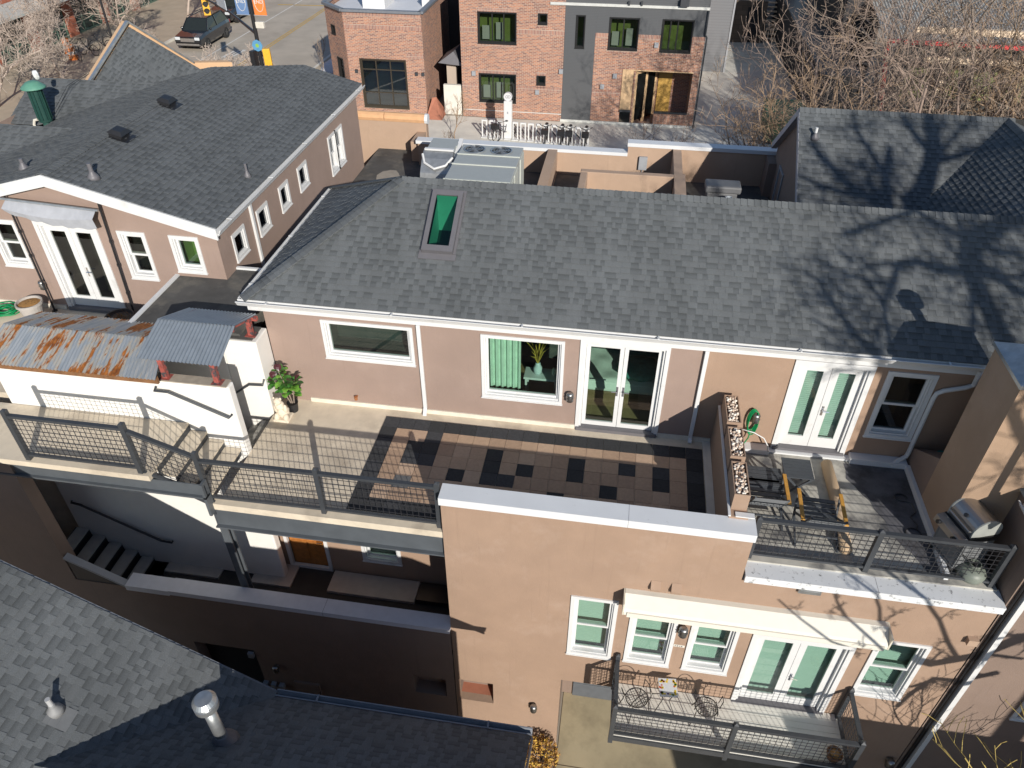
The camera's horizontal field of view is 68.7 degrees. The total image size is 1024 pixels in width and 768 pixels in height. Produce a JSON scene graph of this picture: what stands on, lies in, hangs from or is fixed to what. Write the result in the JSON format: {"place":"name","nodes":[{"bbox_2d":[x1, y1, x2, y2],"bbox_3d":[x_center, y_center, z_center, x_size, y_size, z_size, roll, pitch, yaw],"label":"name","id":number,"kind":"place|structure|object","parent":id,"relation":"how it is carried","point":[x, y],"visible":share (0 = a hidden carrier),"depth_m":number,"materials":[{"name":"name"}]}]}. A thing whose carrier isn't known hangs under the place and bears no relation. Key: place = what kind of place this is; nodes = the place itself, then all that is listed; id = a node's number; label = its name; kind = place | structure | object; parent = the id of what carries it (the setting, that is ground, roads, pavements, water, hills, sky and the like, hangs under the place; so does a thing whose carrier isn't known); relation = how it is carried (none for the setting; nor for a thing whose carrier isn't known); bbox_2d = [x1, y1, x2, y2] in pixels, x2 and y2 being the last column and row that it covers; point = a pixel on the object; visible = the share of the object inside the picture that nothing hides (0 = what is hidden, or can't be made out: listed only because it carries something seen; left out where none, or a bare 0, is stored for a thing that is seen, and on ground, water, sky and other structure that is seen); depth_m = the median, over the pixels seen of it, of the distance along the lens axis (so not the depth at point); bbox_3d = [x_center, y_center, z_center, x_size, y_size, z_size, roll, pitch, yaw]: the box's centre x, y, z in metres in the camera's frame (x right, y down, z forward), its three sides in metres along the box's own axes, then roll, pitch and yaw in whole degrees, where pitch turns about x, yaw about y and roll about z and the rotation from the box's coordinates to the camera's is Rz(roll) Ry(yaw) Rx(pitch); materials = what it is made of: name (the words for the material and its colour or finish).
{"place":"outdoors","nodes":[
{"label":"outdoors","id":0,"kind":"place"},
{"bbox_2d":[0,0,330,121],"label":"sidewalk","id":1,"kind":"structure","parent":0,"point":[165,19],"depth_m":51.63,"materials":[{"name":"concrete"}]},
{"bbox_2d":[0,0,79,77],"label":"bare tree","id":2,"kind":"object","parent":1,"relation":"on","point":[50,3],"visible":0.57,"depth_m":42.71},
{"bbox_2d":[0,0,86,92],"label":"bare tree","id":3,"kind":"object","parent":1,"relation":"on","point":[41,47],"visible":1,"depth_m":39.41,"materials":[{"name":"plant"}]},
{"bbox_2d":[0,0,157,67],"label":"brick shopfront","id":4,"kind":"object","parent":1,"relation":"on","point":[86,24],"visible":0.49,"depth_m":51.77,"materials":[{"name":"brick"}]},
{"bbox_2d":[0,0,157,64],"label":"window frame","id":5,"kind":"structure","parent":4,"relation":"in","point":[151,1],"depth_m":52.41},
{"bbox_2d":[68,0,156,36],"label":"bare tree","id":6,"kind":"object","parent":1,"relation":"on","point":[133,6],"visible":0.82,"depth_m":47.93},
{"bbox_2d":[201,0,272,65],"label":"signal pole","id":7,"kind":"object","parent":1,"relation":"on","point":[259,6],"visible":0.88,"depth_m":35.22,"materials":[{"name":"black metal"}]},
{"bbox_2d":[167,0,330,67],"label":"road","id":8,"kind":"structure","parent":0,"point":[297,46],"depth_m":53.18,"materials":[{"name":"concrete"}]},
{"bbox_2d":[175,9,230,48],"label":"parked car","id":9,"kind":"object","parent":8,"relation":"on","point":[199,28],"visible":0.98,"depth_m":50.70,"materials":[{"name":"black metal"}]},
{"bbox_2d":[0,560,532,767],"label":"shingled house","id":10,"kind":"structure","parent":0,"point":[128,690],"depth_m":11.00,"materials":[{"name":"grey"}]},
{"bbox_2d":[42,697,78,731],"bbox_3d":[-6.277,4.494,10.295,0.350,0.440,0.320,6,39,7],"label":"vent pipe","id":11,"kind":"object","parent":10,"relation":"on","point":[56,712],"visible":1,"depth_m":10.31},
{"bbox_2d":[191,690,239,746],"bbox_3d":[-4.175,4.743,10.516,0.438,1.285,0.438,6,39,7],"label":"vent pipe","id":12,"kind":"object","parent":10,"relation":"on","point":[205,704],"visible":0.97,"depth_m":10.31,"materials":[{"name":"metal"}]},
{"bbox_2d":[524,747,580,767],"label":"alley","id":13,"kind":"structure","parent":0,"point":[549,765],"depth_m":16.66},
{"bbox_2d":[525,733,559,767],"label":"dry shrub","id":14,"kind":"object","parent":13,"relation":"on","point":[544,757],"visible":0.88,"depth_m":16.24,"materials":[{"name":"yellow plant"}]},
{"bbox_2d":[428,115,693,148],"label":"pavement","id":15,"kind":"structure","parent":0,"point":[603,135],"depth_m":38.74,"materials":[{"name":"concrete"}]},
{"bbox_2d":[357,110,428,166],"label":"garden wall","id":16,"kind":"structure","parent":15,"relation":"on","point":[392,130],"depth_m":24.48,"materials":[{"name":"beige paint"}]},
{"bbox_2d":[459,0,710,128],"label":"brick building","id":17,"kind":"structure","parent":0,"point":[540,59],"depth_m":37.98,"materials":[{"name":"red brick"}]},
{"bbox_2d":[477,11,516,44],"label":"window","id":18,"kind":"structure","parent":17,"relation":"in","point":[498,28],"depth_m":38.00,"materials":[{"name":"glass"}]},
{"bbox_2d":[479,73,515,103],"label":"window","id":19,"kind":"structure","parent":17,"relation":"in","point":[492,87],"depth_m":39.83,"materials":[{"name":"glass"}]},
{"bbox_2d":[607,17,639,50],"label":"window","id":20,"kind":"structure","parent":17,"relation":"in","point":[623,35],"depth_m":37.25,"materials":[{"name":"glass"}]},
{"bbox_2d":[655,72,672,110],"bbox_3d":[8.035,-15.499,39.654,0.700,2.500,0.040,6,39,7],"label":"door","id":21,"kind":"structure","parent":17,"relation":"in","point":[665,78],"depth_m":39.64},
{"bbox_2d":[659,19,694,53],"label":"window","id":22,"kind":"structure","parent":17,"relation":"in","point":[676,35],"depth_m":36.98,"materials":[{"name":"glass"}]},
{"bbox_2d":[267,0,1023,748],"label":"ground","id":23,"kind":"structure","parent":0,"point":[623,116],"depth_m":41.79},
{"bbox_2d":[0,299,106,538],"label":"terrace","id":24,"kind":"structure","parent":23,"relation":"on","point":[57,506],"depth_m":17.00,"materials":[{"name":"concrete"}]},
{"bbox_2d":[14,295,43,316],"bbox_3d":[-10.744,-1.657,16.779,0.559,0.430,0.559,6,39,7],"label":"flower pot","id":25,"kind":"object","parent":24,"relation":"on","point":[28,305],"visible":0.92,"depth_m":16.63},
{"bbox_2d":[0,20,364,313],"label":"gabled house","id":26,"kind":"structure","parent":23,"relation":"on","point":[172,193],"depth_m":17.17,"materials":[{"name":"paint"}]},
{"bbox_2d":[0,219,34,268],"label":"window","id":27,"kind":"structure","parent":26,"relation":"in","point":[12,247],"depth_m":16.59,"materials":[{"name":"white paint"}]},
{"bbox_2d":[20,70,52,125],"bbox_3d":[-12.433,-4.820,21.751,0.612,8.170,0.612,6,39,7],"label":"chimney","id":28,"kind":"object","parent":26,"relation":"on","point":[37,98],"visible":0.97,"depth_m":19.54,"materials":[{"name":"teal paint"}]},
{"bbox_2d":[0,196,134,311],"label":"furled awning","id":29,"kind":"object","parent":26,"relation":"attached to","point":[67,216],"visible":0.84,"depth_m":15.26,"materials":[{"name":"grey fabric"}]},
{"bbox_2d":[32,221,125,312],"bbox_3d":[-9.372,-2.770,16.719,1.490,2.230,0.860,6,39,7],"label":"door","id":30,"kind":"structure","parent":26,"relation":"in","point":[79,256],"depth_m":16.82,"materials":[{"name":"white paint"}]},
{"bbox_2d":[116,230,160,281],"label":"window","id":31,"kind":"structure","parent":26,"relation":"in","point":[134,245],"depth_m":16.19,"materials":[{"name":"white paint"}]},
{"bbox_2d":[167,235,207,274],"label":"window","id":32,"kind":"structure","parent":26,"relation":"in","point":[188,251],"depth_m":15.96,"materials":[{"name":"white paint"}]},
{"bbox_2d":[231,224,250,263],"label":"window","id":33,"kind":"structure","parent":26,"relation":"in","point":[239,239],"depth_m":16.53,"materials":[{"name":"white paint"}]},
{"bbox_2d":[255,201,272,237],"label":"window","id":34,"kind":"structure","parent":26,"relation":"in","point":[263,217],"depth_m":17.49,"materials":[{"name":"white paint"}]},
{"bbox_2d":[117,326,282,446],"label":"stair back wall","id":35,"kind":"structure","parent":23,"relation":"on","point":[247,364],"depth_m":14.97,"materials":[{"name":"white paint"}]},
{"bbox_2d":[0,311,159,383],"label":"rusty canopy","id":36,"kind":"object","parent":35,"relation":"on","point":[71,344],"visible":0.87,"depth_m":13.78,"materials":[{"name":"grey metal"}]},
{"bbox_2d":[128,266,264,335],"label":"flat roof","id":37,"kind":"structure","parent":35,"relation":"on","point":[175,293],"depth_m":15.45,"materials":[{"name":"white metal"}]},
{"bbox_2d":[321,0,449,113],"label":"brick corner shop","id":38,"kind":"structure","parent":23,"relation":"on","point":[389,54],"depth_m":39.37,"materials":[{"name":"brick"}]},
{"bbox_2d":[359,58,409,109],"bbox_3d":[-6.694,-16.143,40.060,2.550,2.545,0.795,6,39,7],"label":"window","id":39,"kind":"structure","parent":38,"relation":"in","point":[385,81],"depth_m":39.86,"materials":[{"name":"glass"}]},
{"bbox_2d":[438,0,461,83],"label":"alley porch","id":40,"kind":"object","parent":23,"relation":"on","point":[451,59],"visible":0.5,"depth_m":42.22,"materials":[{"name":"paint"}]},
{"bbox_2d":[443,83,462,114],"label":"wall","id":41,"kind":"structure","parent":23,"relation":"on","point":[450,90],"depth_m":40.19,"materials":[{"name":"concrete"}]},
{"bbox_2d":[0,176,1023,767],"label":"stucco house","id":42,"kind":"structure","parent":23,"relation":"on","point":[854,344],"depth_m":14.02,"materials":[{"name":"brown paint"}]},
{"bbox_2d":[63,527,167,587],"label":"stairs","id":43,"kind":"structure","parent":42,"relation":"attached to","point":[100,558],"depth_m":16.64,"materials":[{"name":"black metal"}]},
{"bbox_2d":[0,402,241,515],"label":"stair landing","id":44,"kind":"object","parent":42,"relation":"on","point":[182,436],"visible":0.81,"depth_m":13.64,"materials":[{"name":"concrete"}]},
{"bbox_2d":[0,408,441,527],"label":"railing","id":45,"kind":"object","parent":44,"relation":"attached to","point":[193,455],"visible":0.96,"depth_m":12.89,"materials":[{"name":"grey metal"}]},
{"bbox_2d":[0,368,287,576],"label":"stair wall","id":46,"kind":"structure","parent":42,"relation":"on","point":[169,528],"depth_m":15.73,"materials":[{"name":"white paint"}]},
{"bbox_2d":[136,307,257,385],"bbox_3d":[-5.651,-0.756,13.759,1.600,0.885,1.875,6,39,7],"label":"zinc canopy","id":47,"kind":"object","parent":46,"relation":"on","point":[199,336],"visible":1,"depth_m":13.33,"materials":[{"name":"grey metal"}]},
{"bbox_2d":[205,643,264,682],"bbox_3d":[-6.286,6.520,17.188,1.400,2.250,0.410,6,39,7],"label":"service door","id":48,"kind":"structure","parent":42,"relation":"in","point":[244,661],"depth_m":17.25,"materials":[{"name":"brown paint"}]},
{"bbox_2d":[267,364,303,412],"bbox_3d":[-4.560,0.113,15.144,0.779,1.122,0.439,6,39,7],"label":"leafy plant","id":49,"kind":"object","parent":42,"relation":"on","point":[283,384],"visible":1,"depth_m":14.99,"materials":[{"name":"green plant"}]},
{"bbox_2d":[283,536,333,570],"bbox_3d":[-4.541,3.325,16.467,1.000,2.150,0.150,6,39,7],"label":"door","id":50,"kind":"structure","parent":42,"relation":"in","point":[312,554],"depth_m":16.87,"materials":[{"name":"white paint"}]},
{"bbox_2d":[319,319,415,366],"bbox_3d":[-2.733,-1.024,14.824,1.860,0.935,0.795,6,39,7],"label":"window","id":51,"kind":"structure","parent":42,"relation":"in","point":[366,342],"depth_m":15.08,"materials":[{"name":"white paint"}]},
{"bbox_2d":[361,546,402,566],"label":"window","id":52,"kind":"structure","parent":42,"relation":"in","point":[388,557],"depth_m":16.53,"materials":[{"name":"white paint"}]},
{"bbox_2d":[489,338,520,389],"bbox_3d":[-0.134,-0.487,14.666,0.620,1.430,0.078,6,39,7],"label":"curtain","id":53,"kind":"object","parent":42,"relation":"hanging from","point":[505,362],"visible":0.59,"depth_m":14.73,"materials":[{"name":"fabric"}]},
{"bbox_2d":[260,148,768,358],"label":"roof","id":54,"kind":"structure","parent":42,"relation":"attached to","point":[382,163],"depth_m":23.13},
{"bbox_2d":[420,138,463,178],"bbox_3d":[-2.114,-5.831,21.187,1.130,1.585,2.250,6,39,7],"label":"air duct","id":55,"kind":"object","parent":54,"relation":"on","point":[439,155],"visible":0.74,"depth_m":20.73,"materials":[{"name":"metal"}]},
{"bbox_2d":[443,144,523,183],"bbox_3d":[-0.726,-5.380,20.649,1.790,1.536,2.570,6,39,7],"label":"air conditioner","id":56,"kind":"object","parent":54,"relation":"on","point":[497,164],"visible":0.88,"depth_m":20.17,"materials":[{"name":"silver metal"}]},
{"bbox_2d":[537,149,557,185],"bbox_3d":[0.840,-5.216,21.053,0.280,0.780,5.395,6,39,7],"label":"yard partition","id":57,"kind":"object","parent":54,"relation":"on","point":[548,174],"visible":0.43,"depth_m":21.95,"materials":[{"name":"beige paint"}]},
{"bbox_2d":[577,169,673,193],"bbox_3d":[2.984,-4.641,20.065,2.545,1.120,2.620,6,39,7],"label":"partition","id":58,"kind":"object","parent":54,"relation":"on","point":[626,181],"visible":0.33,"depth_m":20.67,"materials":[{"name":"beige paint"}]},
{"bbox_2d":[670,149,685,194],"bbox_3d":[4.708,-5.411,21.034,0.470,1.120,3.995,6,39,7],"label":"yard partition","id":59,"kind":"object","parent":54,"relation":"on","point":[679,182],"visible":0.29,"depth_m":20.91,"materials":[{"name":"beige paint"}]},
{"bbox_2d":[704,179,741,197],"bbox_3d":[5.541,-4.752,20.050,0.920,1.320,0.520,6,39,7],"label":"air conditioner","id":60,"kind":"object","parent":54,"relation":"on","point":[721,188],"visible":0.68,"depth_m":19.56,"materials":[{"name":"grey plastic"}]},
{"bbox_2d":[480,334,564,405],"bbox_3d":[0.203,-0.297,14.424,1.614,1.525,0.185,6,39,7],"label":"window","id":61,"kind":"structure","parent":42,"relation":"in","point":[531,397],"depth_m":14.65,"materials":[{"name":"white paint"}]},
{"bbox_2d":[346,416,705,519],"bbox_3d":[0.369,1.750,13.987,6.344,0.018,2.534,6,39,7],"label":"tile rug","id":62,"kind":"object","parent":42,"relation":"on","point":[436,455],"visible":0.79,"depth_m":14.21,"materials":[{"name":"tile"}]},
{"bbox_2d":[523,367,556,393],"bbox_3d":[0.604,0.061,15.519,0.700,0.710,0.370,6,39,7],"label":"side table","id":63,"kind":"object","parent":42,"relation":"on","point":[544,375],"visible":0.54,"depth_m":15.27,"materials":[{"name":"green paint"}]},
{"bbox_2d":[572,682,611,699],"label":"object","id":64,"kind":"structure","parent":42,"relation":"in","point":[579,689],"depth_m":17.63,"materials":[{"name":"metal"}]},
{"bbox_2d":[566,595,618,660],"bbox_3d":[1.536,4.317,14.219,0.890,1.870,0.795,6,39,7],"label":"window","id":65,"kind":"structure","parent":42,"relation":"in","point":[592,621],"depth_m":14.14,"materials":[{"name":"white paint"}]},
{"bbox_2d":[583,348,658,405],"bbox_3d":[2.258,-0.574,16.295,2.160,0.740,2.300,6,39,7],"label":"door glass","id":66,"kind":"object","parent":42,"relation":"on","point":[640,375],"visible":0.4,"depth_m":15.53,"materials":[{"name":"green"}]},
{"bbox_2d":[575,340,670,437],"bbox_3d":[2.078,0.076,14.350,1.635,2.190,0.220,6,39,7],"label":"door","id":67,"kind":"structure","parent":42,"relation":"in","point":[650,430],"depth_m":14.41,"materials":[{"name":"white paint"}]},
{"bbox_2d":[622,618,677,667],"bbox_3d":[2.613,4.511,14.159,0.900,1.605,0.795,6,39,7],"label":"window","id":68,"kind":"structure","parent":42,"relation":"in","point":[646,640],"depth_m":14.17,"materials":[{"name":"white paint"}]},
{"bbox_2d":[652,678,677,713],"bbox_3d":[2.948,5.995,14.365,0.456,0.686,0.455,6,39,7],"label":"bistro table","id":69,"kind":"object","parent":42,"relation":"on","point":[667,687],"visible":0.98,"depth_m":14.16,"materials":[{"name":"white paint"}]},
{"bbox_2d":[680,626,739,676],"bbox_3d":[3.693,4.617,14.029,0.885,1.605,0.795,6,39,7],"label":"window","id":70,"kind":"structure","parent":42,"relation":"in","point":[711,650],"depth_m":14.02,"materials":[{"name":"white paint"}]},
{"bbox_2d":[608,653,866,767],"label":"railing","id":71,"kind":"object","parent":42,"relation":"attached to","point":[859,746],"visible":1,"depth_m":13.59,"materials":[{"name":"grey metal"}]},
{"bbox_2d":[747,465,783,498],"bbox_3d":[4.508,1.824,13.584,0.660,0.420,0.510,6,39,7],"label":"slatted bench","id":72,"kind":"object","parent":42,"relation":"on","point":[770,474],"visible":0.49,"depth_m":13.45,"materials":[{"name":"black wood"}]},
{"bbox_2d":[748,474,791,530],"bbox_3d":[4.400,1.974,13.063,0.754,0.862,0.894,6,39,7],"label":"armchair","id":73,"kind":"object","parent":42,"relation":"on","point":[764,500],"visible":0.62,"depth_m":13.09,"materials":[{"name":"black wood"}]},
{"bbox_2d":[730,634,856,714],"bbox_3d":[5.206,5.160,14.183,1.795,2.320,0.860,6,39,7],"label":"door","id":74,"kind":"structure","parent":42,"relation":"in","point":[776,672],"depth_m":14.08,"materials":[{"name":"white paint"}]},
{"bbox_2d":[781,457,813,495],"bbox_3d":[5.152,1.716,13.674,0.510,0.502,0.500,6,39,7],"label":"folding table","id":75,"kind":"object","parent":42,"relation":"on","point":[800,469],"visible":0.91,"depth_m":13.50,"materials":[{"name":"grey plastic"}]},
{"bbox_2d":[792,488,848,552],"bbox_3d":[5.216,2.263,12.704,0.754,0.862,0.894,7,39,9],"label":"armchair","id":76,"kind":"object","parent":42,"relation":"on","point":[803,514],"visible":0.87,"depth_m":12.80,"materials":[{"name":"black wood"}]},
{"bbox_2d":[770,359,876,456],"bbox_3d":[5.771,0.229,14.151,1.410,2.170,0.860,6,39,7],"label":"door","id":77,"kind":"structure","parent":42,"relation":"in","point":[823,402],"depth_m":13.96,"materials":[{"name":"white paint"}]},
{"bbox_2d":[821,459,852,553],"bbox_3d":[5.792,2.137,13.387,0.245,0.205,2.175,6,39,7],"label":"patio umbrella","id":78,"kind":"object","parent":42,"relation":"on","point":[832,486],"visible":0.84,"depth_m":13.52,"materials":[{"name":"beige fabric"}]},
{"bbox_2d":[748,516,1017,587],"bbox_3d":[5.846,2.692,12.049,3.885,1.042,0.085,6,39,7],"label":"railing","id":79,"kind":"object","parent":42,"relation":"on","point":[1011,550],"visible":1,"depth_m":11.96,"materials":[{"name":"grey metal"}]},
{"bbox_2d":[853,641,932,701],"bbox_3d":[6.773,4.877,13.623,0.920,1.775,0.795,6,39,7],"label":"window","id":80,"kind":"structure","parent":42,"relation":"in","point":[884,672],"depth_m":13.55,"materials":[{"name":"white paint"}]},
{"bbox_2d":[862,371,939,441],"bbox_3d":[7.073,0.186,13.835,0.880,1.565,0.795,6,39,7],"label":"window","id":81,"kind":"structure","parent":42,"relation":"in","point":[903,397],"depth_m":13.98,"materials":[{"name":"white paint"}]},
{"bbox_2d":[928,498,1002,571],"bbox_3d":[7.290,2.451,12.183,0.761,1.195,0.600,-7,39,-9],"label":"gas grill","id":82,"kind":"object","parent":42,"relation":"on","point":[969,519],"visible":0.81,"depth_m":11.94,"materials":[{"name":"silver metal"}]},
{"bbox_2d":[956,554,986,584],"bbox_3d":[7.413,2.865,12.056,0.546,0.706,0.435,6,39,7],"label":"gas tank","id":83,"kind":"object","parent":42,"relation":"on","point":[974,578],"visible":0.73,"depth_m":12.05,"materials":[{"name":"white metal"}]},
{"bbox_2d":[416,137,777,185],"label":"parapet","id":84,"kind":"structure","parent":23,"relation":"on","point":[703,162],"depth_m":22.64,"materials":[{"name":"beige paint"}]},
{"bbox_2d":[695,1,922,146],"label":"bare tree","id":85,"kind":"object","parent":23,"relation":"on","point":[761,125],"visible":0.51,"depth_m":24.73,"materials":[{"name":"orange plant"}]},
{"bbox_2d":[770,0,879,109],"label":"dark building","id":86,"kind":"structure","parent":23,"relation":"on","point":[789,14],"depth_m":42.64,"materials":[{"name":"black paint"}]},
{"bbox_2d":[711,0,1023,142],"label":"bare tree","id":87,"kind":"object","parent":23,"relation":"on","point":[897,14],"visible":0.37,"depth_m":27.60,"materials":[{"name":"red plant"}]},
{"bbox_2d":[722,0,1023,144],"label":"bare tree","id":88,"kind":"object","parent":23,"relation":"on","point":[923,95],"visible":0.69,"depth_m":22.95,"materials":[{"name":"red plant"}]},
{"bbox_2d":[757,0,1023,117],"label":"bare tree","id":89,"kind":"object","parent":23,"relation":"on","point":[952,38],"visible":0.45,"depth_m":24.73,"materials":[{"name":"brown plant"}]},
{"bbox_2d":[759,107,1023,216],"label":"brown house","id":90,"kind":"structure","parent":23,"relation":"on","point":[929,162],"depth_m":18.02,"materials":[{"name":"paint"}]},
{"bbox_2d":[811,0,1023,118],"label":"bare tree","id":91,"kind":"object","parent":23,"relation":"on","point":[948,68],"visible":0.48,"depth_m":23.98,"materials":[{"name":"brown plant"}]},
{"bbox_2d":[852,0,1023,117],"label":"bare tree","id":92,"kind":"object","parent":23,"relation":"on","point":[960,48],"visible":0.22,"depth_m":26.88,"materials":[{"name":"red plant"}]},
{"bbox_2d":[873,0,1023,115],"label":"patio cafe","id":93,"kind":"structure","parent":23,"relation":"on","point":[916,13],"depth_m":37.66,"materials":[{"name":"red paint"}]},
{"bbox_2d":[884,341,1023,767],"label":"neighbour house","id":94,"kind":"structure","parent":23,"relation":"on","point":[980,458],"depth_m":12.47,"materials":[{"name":"brown paint"}]},
{"bbox_2d":[884,0,1023,117],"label":"bare tree","id":95,"kind":"object","parent":23,"relation":"on","point":[944,3],"visible":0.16,"depth_m":25.60,"materials":[{"name":"orange plant"}]},
{"bbox_2d":[896,0,1023,119],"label":"bare tree","id":96,"kind":"object","parent":23,"relation":"on","point":[994,98],"visible":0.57,"depth_m":23.49,"materials":[{"name":"orange plant"}]},
{"bbox_2d":[557,692,787,767],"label":"driveway","id":97,"kind":"structure","parent":0,"point":[584,732],"depth_m":16.86,"materials":[{"name":"yellow concrete"}]},
{"bbox_2d":[700,0,736,71],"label":"lap sided building","id":98,"kind":"structure","parent":0,"point":[720,21],"depth_m":45.51,"materials":[{"name":"grey"}]},
{"bbox_2d":[710,403,754,519],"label":"planter wall","id":99,"kind":"structure","parent":0,"point":[720,481],"depth_m":13.23,"materials":[{"name":"beige paint"}]},
{"bbox_2d":[721,395,741,435],"bbox_3d":[3.974,0.569,13.589,0.250,0.374,0.760,6,39,7],"label":"planter box","id":100,"kind":"object","parent":99,"relation":"on","point":[730,412],"visible":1,"depth_m":13.49,"materials":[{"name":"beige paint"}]},
{"bbox_2d":[724,426,745,470],"bbox_3d":[3.840,1.107,12.913,0.250,0.375,0.750,6,39,7],"label":"planter box","id":101,"kind":"object","parent":99,"relation":"on","point":[734,444],"visible":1,"depth_m":12.79,"materials":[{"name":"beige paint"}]},
{"bbox_2d":[727,461,750,510],"bbox_3d":[3.705,1.647,12.238,0.250,0.372,0.760,6,39,7],"label":"planter box","id":102,"kind":"object","parent":99,"relation":"on","point":[739,487],"visible":1,"depth_m":12.07,"materials":[{"name":"beige paint"}]},
{"bbox_2d":[692,40,796,146],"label":"driveway","id":103,"kind":"structure","parent":0,"point":[707,98],"depth_m":44.00,"materials":[{"name":"concrete"}]},
{"bbox_2d":[730,0,768,42],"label":"block shed","id":104,"kind":"structure","parent":103,"relation":"on","point":[743,8],"depth_m":51.38,"materials":[{"name":"black metal"}]},
{"bbox_2d":[742,7,761,42],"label":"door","id":105,"kind":"structure","parent":104,"relation":"in","point":[757,14],"depth_m":51.54,"materials":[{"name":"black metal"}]},
{"bbox_2d":[761,98,805,143],"bbox_3d":[13.699,-13.181,37.740,2.100,1.480,2.550,6,39,7],"label":"dumpster","id":106,"kind":"object","parent":103,"relation":"on","point":[783,122],"visible":0.13,"depth_m":37.37,"materials":[{"name":"grey metal"}]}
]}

